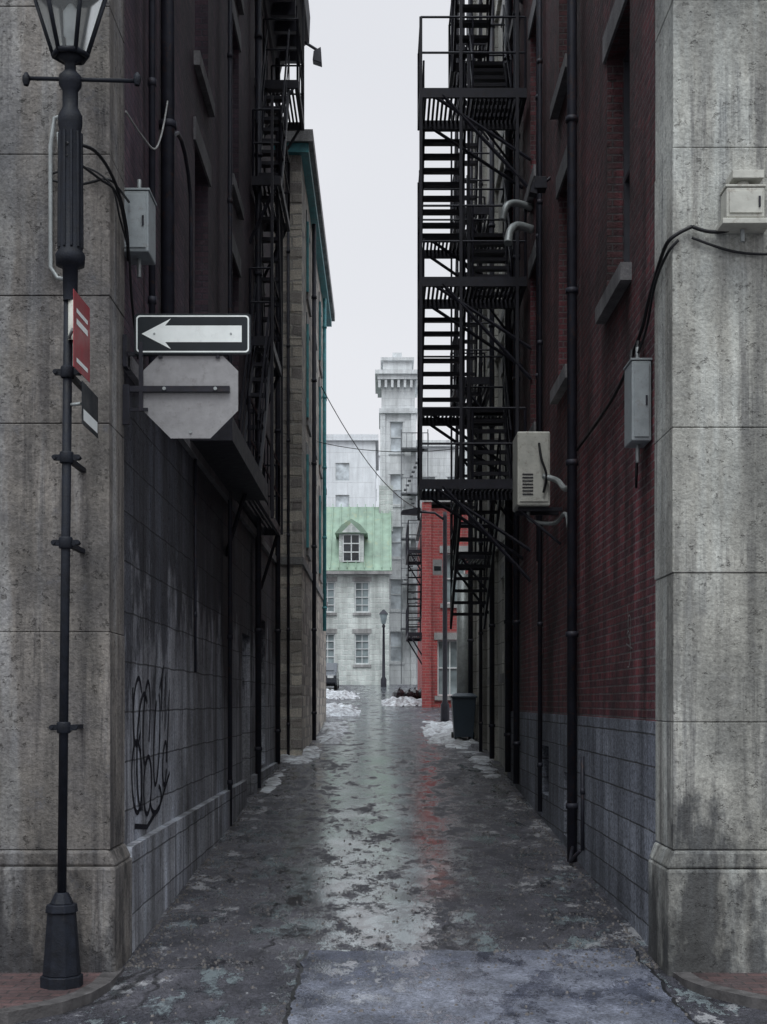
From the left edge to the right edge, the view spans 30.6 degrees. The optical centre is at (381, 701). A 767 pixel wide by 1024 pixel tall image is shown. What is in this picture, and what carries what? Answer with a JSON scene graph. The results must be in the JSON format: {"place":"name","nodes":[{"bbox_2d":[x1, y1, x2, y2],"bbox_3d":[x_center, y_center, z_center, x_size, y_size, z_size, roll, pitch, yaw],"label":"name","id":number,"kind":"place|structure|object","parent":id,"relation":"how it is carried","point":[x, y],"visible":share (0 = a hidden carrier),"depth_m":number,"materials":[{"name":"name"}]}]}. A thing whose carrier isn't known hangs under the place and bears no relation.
{"place":"outdoors","nodes":[
{"label":"outdoors","id":0,"kind":"place"},
{"bbox_2d":[0,968,123,1023],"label":"sidewalk","id":1,"kind":"structure","parent":0,"point":[24,997],"depth_m":9.56,"materials":[{"name":"stone"}]},
{"bbox_2d":[22,0,140,989],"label":"street lamp","id":2,"kind":"object","parent":1,"relation":"on","point":[70,28],"visible":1,"depth_m":9.80,"materials":[{"name":"black metal"}]},
{"bbox_2d":[68,289,89,381],"bbox_3d":[-2.151,-2.555,9.790,0.122,0.530,0.480,0,0,0],"label":"parking sign","id":3,"kind":"object","parent":2,"relation":"attached to","point":[80,330],"visible":1,"depth_m":9.78,"materials":[{"name":"metal"}]},
{"bbox_2d":[70,381,97,437],"bbox_3d":[-2.144,-2.090,10.025,0.122,0.300,0.550,0,0,0],"label":"street name sign","id":4,"kind":"object","parent":2,"relation":"attached to","point":[89,403],"visible":1,"depth_m":9.99,"materials":[{"name":"metal"}]},
{"bbox_2d":[0,0,124,849],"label":"pier","id":5,"kind":"structure","parent":0,"point":[31,338],"depth_m":10.40,"materials":[{"name":"stone"}]},
{"bbox_2d":[274,0,467,451],"label":"sky","id":6,"kind":"structure","parent":0,"point":[360,107],"materials":[{"name":"white"}]},
{"bbox_2d":[15,685,766,1023],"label":"road","id":7,"kind":"structure","parent":0,"point":[381,773],"depth_m":14.08,"materials":[{"name":"grey asphalt"}]},
{"bbox_2d":[260,769,285,792],"bbox_3d":[-1.820,1.356,23.500,0.320,0.291,5.200,0,0,0],"label":"snow patch","id":8,"kind":"object","parent":7,"relation":"on","point":[272,783],"visible":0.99,"depth_m":23.31,"materials":[{"name":"white snow"}]},
{"bbox_2d":[280,746,322,763],"bbox_3d":[-1.700,1.080,29.000,0.900,0.273,5.200,0,0,0],"label":"snow patch","id":9,"kind":"object","parent":7,"relation":"on","point":[310,752],"visible":0.66,"depth_m":27.65,"materials":[{"name":"white snow"}]},
{"bbox_2d":[326,663,338,689],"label":"parked car","id":10,"kind":"object","parent":7,"relation":"on","point":[332,674],"visible":0.46,"depth_m":70.60,"materials":[{"name":"paint"}]},
{"bbox_2d":[316,721,349,743],"bbox_3d":[-1.280,0.778,36.000,0.800,0.465,10.000,0,0,0],"label":"snow patch","id":11,"kind":"object","parent":7,"relation":"on","point":[332,731],"visible":0.94,"depth_m":34.95,"materials":[{"name":"white snow"}]},
{"bbox_2d":[326,689,359,698],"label":"snow patch","id":12,"kind":"object","parent":7,"relation":"on","point":[337,694],"visible":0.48,"depth_m":59.89,"materials":[{"name":"white snow"}]},
{"bbox_2d":[326,702,360,716],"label":"snow patch","id":13,"kind":"object","parent":7,"relation":"on","point":[335,709],"visible":0.66,"depth_m":45.50,"materials":[{"name":"white snow"}]},
{"bbox_2d":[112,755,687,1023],"bbox_3d":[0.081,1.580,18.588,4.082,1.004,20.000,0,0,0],"label":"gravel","id":14,"kind":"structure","parent":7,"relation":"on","point":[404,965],"depth_m":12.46,"materials":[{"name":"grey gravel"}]},
{"bbox_2d":[381,696,421,705],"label":"snow patch","id":15,"kind":"object","parent":7,"relation":"on","point":[402,701],"visible":0.86,"depth_m":52.98,"materials":[{"name":"white snow"}]},
{"bbox_2d":[421,721,478,748],"bbox_3d":[1.680,0.799,35.500,1.240,0.512,11.000,0,0,0],"label":"snow patch","id":16,"kind":"object","parent":7,"relation":"on","point":[444,729],"visible":0.75,"depth_m":33.58,"materials":[{"name":"white snow"}]},
{"bbox_2d":[449,693,476,739],"bbox_3d":[1.930,0.357,33.023,0.620,1.130,0.751,0,0,0],"label":"garbage bin","id":17,"kind":"object","parent":7,"relation":"on","point":[463,705],"visible":0.94,"depth_m":32.72,"materials":[{"name":"plastic"}]},
{"bbox_2d":[465,751,500,777],"bbox_3d":[1.950,1.192,27.000,0.520,0.322,6.400,0,0,0],"label":"snow patch","id":18,"kind":"object","parent":7,"relation":"on","point":[483,760],"visible":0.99,"depth_m":26.38,"materials":[{"name":"white snow"}]},
{"bbox_2d":[287,948,693,1023],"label":"road patch","id":19,"kind":"object","parent":7,"relation":"on","point":[482,993],"visible":1,"depth_m":9.93,"materials":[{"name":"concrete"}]},
{"bbox_2d":[283,948,697,1023],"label":"tar seam","id":20,"kind":"object","parent":19,"relation":"on","point":[298,981],"visible":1,"depth_m":10.00,"materials":[{"name":"black asphalt"}]},
{"bbox_2d":[473,0,506,775],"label":"walls","id":21,"kind":"structure","parent":0,"point":[499,639],"depth_m":27.20,"materials":[{"name":"stone"}]},
{"bbox_2d":[450,0,488,613],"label":"fire escape","id":22,"kind":"object","parent":21,"relation":"attached to","point":[475,380],"visible":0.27,"depth_m":28.33,"materials":[{"name":"black metal"}]},
{"bbox_2d":[457,0,494,758],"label":"drainpipes","id":23,"kind":"object","parent":21,"relation":"attached to","point":[465,640],"visible":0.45,"depth_m":29.56,"materials":[{"name":"metal"}]},
{"bbox_2d":[655,0,766,849],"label":"pier","id":24,"kind":"structure","parent":0,"point":[711,429],"depth_m":10.40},
{"bbox_2d":[715,170,766,233],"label":"electrical box","id":25,"kind":"object","parent":24,"relation":"attached to","point":[748,225],"visible":0.8,"depth_m":10.21,"materials":[{"name":"beige paint"}]},
{"bbox_2d":[673,972,766,1010],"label":"sidewalk","id":26,"kind":"structure","parent":0,"point":[749,990],"depth_m":9.87,"materials":[{"name":"stone"}]},
{"bbox_2d":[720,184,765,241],"bbox_3d":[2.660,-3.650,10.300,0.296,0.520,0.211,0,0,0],"label":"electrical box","id":27,"kind":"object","parent":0,"point":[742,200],"visible":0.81,"depth_m":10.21,"materials":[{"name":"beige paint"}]},
{"bbox_3d":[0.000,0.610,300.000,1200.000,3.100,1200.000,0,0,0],"label":"ground","id":28,"kind":"structure","parent":0,"visible":0},
{"bbox_2d":[0,843,131,972],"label":"plinth","id":29,"kind":"structure","parent":28,"relation":"on","point":[99,886],"depth_m":10.33,"materials":[{"name":"stone"}]},
{"bbox_2d":[122,351,276,952],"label":"stone wall","id":30,"kind":"structure","parent":28,"relation":"on","point":[171,847],"depth_m":14.35,"materials":[{"name":"stone"}]},
{"bbox_2d":[132,665,169,829],"bbox_3d":[-2.044,0.381,12.487,0.004,1.463,2.061,0,0,0],"label":"graffiti","id":31,"kind":"object","parent":30,"relation":"attached to","point":[154,812],"visible":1,"depth_m":12.13,"materials":[{"name":"paint"}]},
{"bbox_2d":[123,0,273,547],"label":"brick wall","id":32,"kind":"structure","parent":30,"relation":"on","point":[201,74],"depth_m":16.80,"materials":[{"name":"brick"}]},
{"bbox_2d":[190,0,303,588],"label":"fire escape","id":33,"kind":"object","parent":32,"relation":"attached to","point":[239,470],"visible":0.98,"depth_m":22.00,"materials":[{"name":"black metal"}]},
{"bbox_2d":[148,0,280,825],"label":"drainpipes","id":34,"kind":"object","parent":30,"relation":"attached to","point":[169,135],"visible":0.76,"depth_m":18.27,"materials":[{"name":"black metal"}]},
{"bbox_2d":[263,0,321,79],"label":"cornice","id":35,"kind":"structure","parent":30,"relation":"on","point":[277,33],"depth_m":25.98,"materials":[{"name":"paint"}]},
{"bbox_2d":[274,155,327,755],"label":"walls","id":36,"kind":"structure","parent":28,"relation":"on","point":[301,577],"depth_m":28.20,"materials":[{"name":"stone"}]},
{"bbox_2d":[286,158,326,754],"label":"drainpipes","id":37,"kind":"object","parent":36,"relation":"attached to","point":[324,468],"visible":0.96,"depth_m":31.95,"materials":[{"name":"metal"}]},
{"bbox_2d":[306,221,320,572],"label":"windows","id":38,"kind":"structure","parent":36,"relation":"attached to","point":[307,387],"depth_m":30.06,"materials":[{"name":"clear glass"}]},
{"bbox_2d":[274,129,334,326],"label":"roof","id":39,"kind":"structure","parent":28,"relation":"on","point":[303,145],"depth_m":31.20,"materials":[{"name":"metal"}]},
{"bbox_2d":[326,434,378,506],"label":"office building","id":40,"kind":"structure","parent":28,"relation":"on","point":[350,476],"depth_m":140.00,"materials":[{"name":"concrete"}]},
{"bbox_2d":[336,463,348,506],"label":"windows","id":41,"kind":"structure","parent":40,"relation":"in","point":[342,469],"depth_m":140.17,"materials":[{"name":"grey glass"}]},
{"bbox_2d":[326,575,388,684],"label":"walls","id":42,"kind":"structure","parent":28,"relation":"on","point":[345,622],"depth_m":81.00,"materials":[{"name":"stone"}]},
{"bbox_2d":[326,582,369,663],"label":"windows","id":43,"kind":"structure","parent":42,"relation":"attached to","point":[362,605],"depth_m":81.15,"materials":[{"name":"grey glass"}]},
{"bbox_2d":[326,485,392,574],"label":"copper roof","id":44,"kind":"structure","parent":42,"relation":"on","point":[376,523],"depth_m":83.39,"materials":[{"name":"metal"}]},
{"bbox_2d":[335,519,367,561],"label":"dormers","id":45,"kind":"object","parent":44,"relation":"attached to","point":[351,534],"visible":0.48,"depth_m":81.26,"materials":[{"name":"wood"}]},
{"bbox_2d":[376,452,379,506],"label":"office building","id":46,"kind":"structure","parent":28,"relation":"on","point":[377,488],"depth_m":210.00,"materials":[{"name":"grey concrete"}]},
{"bbox_2d":[379,609,387,686],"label":"street lamp","id":47,"kind":"object","parent":28,"relation":"on","point":[383,613],"visible":0.94,"depth_m":75.92,"materials":[{"name":"black metal"}]},
{"bbox_2d":[392,687,420,698],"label":"garbage bags","id":48,"kind":"object","parent":28,"relation":"on","point":[414,693],"visible":0.36,"depth_m":56.01,"materials":[{"name":"plastic"}]},
{"bbox_2d":[375,353,466,684],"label":"walls","id":49,"kind":"structure","parent":28,"relation":"on","point":[396,383],"depth_m":88.00,"materials":[{"name":"stone"}]},
{"bbox_2d":[401,429,428,683],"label":"fire escape","id":50,"kind":"object","parent":49,"relation":"attached to","point":[406,449],"visible":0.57,"depth_m":86.85,"materials":[{"name":"black metal"}]},
{"bbox_2d":[390,422,453,661],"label":"windows","id":51,"kind":"structure","parent":49,"relation":"attached to","point":[395,584],"depth_m":88.22,"materials":[{"name":"grey glass"}]},
{"bbox_2d":[401,508,448,720],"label":"street lamp","id":52,"kind":"object","parent":28,"relation":"on","point":[437,566],"visible":0.86,"depth_m":40.94,"materials":[{"name":"black metal"}]},
{"bbox_2d":[415,500,467,707],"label":"brick building","id":53,"kind":"structure","parent":28,"relation":"on","point":[430,530],"depth_m":50.00,"materials":[{"name":"brick"}]},
{"bbox_2d":[319,386,454,510],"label":"overhead wires","id":54,"kind":"object","parent":53,"relation":"attached to","point":[373,450],"visible":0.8,"depth_m":36.88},
{"bbox_2d":[406,520,421,664],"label":"fire escape","id":55,"kind":"object","parent":53,"relation":"attached to","point":[410,551],"visible":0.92,"depth_m":52.52,"materials":[{"name":"black metal"}]},
{"bbox_2d":[437,554,464,695],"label":"windows","id":56,"kind":"structure","parent":53,"relation":"in","point":[451,644],"depth_m":50.22,"materials":[{"name":"grey glass"}]},
{"bbox_2d":[506,0,656,720],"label":"brick wall","id":57,"kind":"structure","parent":28,"relation":"on","point":[615,543],"depth_m":14.45,"materials":[{"name":"brick"}]},
{"bbox_2d":[417,0,531,628],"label":"fire escape","id":58,"kind":"object","parent":57,"relation":"attached to","point":[485,91],"visible":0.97,"depth_m":21.80,"materials":[{"name":"black metal"}]},
{"bbox_2d":[499,199,533,245],"bbox_3d":[1.967,-6.871,20.092,0.581,0.755,0.310,0,0,-26],"label":"exhaust pipe","id":59,"kind":"object","parent":57,"relation":"attached to","point":[513,227],"visible":1,"depth_m":20.07,"materials":[{"name":"metal"}]},
{"bbox_2d":[513,431,566,544],"bbox_3d":[1.920,-2.490,16.599,0.560,1.560,1.803,0,0,0],"label":"air conditioner","id":60,"kind":"object","parent":57,"relation":"attached to","point":[532,477],"visible":0.86,"depth_m":16.89,"materials":[{"name":"beige paint"}]},
{"bbox_2d":[529,176,550,197],"bbox_3d":[2.066,-6.707,18.200,0.289,0.252,0.200,0,0,0],"label":"wall lamp","id":61,"kind":"object","parent":57,"relation":"attached to","point":[539,184],"visible":1,"depth_m":18.11,"materials":[{"name":"black metal"}]},
{"bbox_2d":[504,0,584,862],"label":"drainpipes","id":62,"kind":"object","parent":57,"relation":"attached to","point":[573,853],"visible":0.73,"depth_m":18.87,"materials":[{"name":"black metal"}]},
{"bbox_2d":[623,43,629,261],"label":"windows","id":63,"kind":"structure","parent":57,"relation":"attached to","point":[626,158],"depth_m":13.60,"materials":[{"name":"black glass"}]},
{"bbox_2d":[626,607,631,667],"bbox_3d":[2.195,-0.588,12.400,0.001,0.569,0.302,0,0,0],"label":"graffiti","id":64,"kind":"object","parent":57,"relation":"attached to","point":[629,636],"visible":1,"depth_m":12.38,"materials":[{"name":"paint"}]},
{"bbox_2d":[623,347,652,462],"bbox_3d":[2.110,-2.445,11.515,0.176,0.950,0.381,0,0,0],"label":"electrical box","id":65,"kind":"object","parent":57,"relation":"attached to","point":[637,403],"visible":1,"depth_m":11.35,"materials":[{"name":"grey paint"}]},
{"bbox_2d":[576,225,766,487],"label":"electric cable","id":66,"kind":"object","parent":57,"relation":"attached to","point":[650,297],"visible":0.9,"depth_m":11.01,"materials":[{"name":"black rubber"}]},
{"bbox_2d":[507,711,660,944],"bbox_3d":[2.325,1.218,17.550,0.300,2.125,13.300,0,0,0],"label":"stone base","id":67,"kind":"object","parent":28,"relation":"on","point":[613,857],"visible":0.53,"depth_m":13.53,"materials":[{"name":"grey stone"}]},
{"bbox_2d":[648,842,766,975],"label":"plinth","id":68,"kind":"structure","parent":28,"relation":"on","point":[707,911],"depth_m":10.33,"materials":[{"name":"stone"}]},
{"bbox_3d":[-2.635,-1.995,10.710,1.190,8.550,0.580,0,0,0],"label":"pier","id":69,"kind":"object","parent":28,"relation":"on","visible":0},
{"bbox_2d":[48,115,62,280],"bbox_3d":[-2.375,-3.745,10.362,0.182,1.281,0.036,0,0,0],"label":"conduit","id":70,"kind":"object","parent":69,"relation":"attached to","point":[50,205],"visible":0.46,"depth_m":10.35,"materials":[{"name":"metal"}]},
{"bbox_2d":[53,141,138,358],"bbox_3d":[-2.204,-3.387,10.634,0.516,1.146,1.744,0,0,0],"label":"electric cable","id":71,"kind":"object","parent":69,"relation":"attached to","point":[117,191],"visible":0.87,"depth_m":10.42,"materials":[{"name":"black rubber"}]},
{"bbox_2d":[124,179,156,277],"bbox_3d":[-1.935,-3.780,11.165,0.226,0.780,0.381,0,0,0],"label":"electrical box","id":72,"kind":"object","parent":69,"relation":"attached to","point":[140,210],"visible":0.88,"depth_m":11.00,"materials":[{"name":"grey paint"}]},
{"bbox_2d":[125,100,167,149],"bbox_3d":[-1.980,-7.264,12.229,0.059,5.312,2.559,0,0,0],"label":"electric cable","id":73,"kind":"object","parent":69,"relation":"attached to","point":[141,135],"visible":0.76,"depth_m":12.14,"materials":[{"name":"grey rubber"}]},
{"bbox_2d":[123,342,237,437],"bbox_3d":[-1.603,-2.445,10.965,0.954,0.749,0.070,0,0,0],"label":"stop sign","id":74,"kind":"object","parent":69,"relation":"attached to","point":[188,396],"visible":0.98,"depth_m":10.99,"materials":[{"name":"metal"}]},
{"bbox_2d":[123,313,250,370],"bbox_3d":[-1.526,-2.833,10.995,1.008,0.425,0.150,0,0,0],"label":"one way sign","id":75,"kind":"object","parent":69,"relation":"attached to","point":[160,335],"visible":1,"depth_m":10.97,"materials":[{"name":"metal"}]}
]}

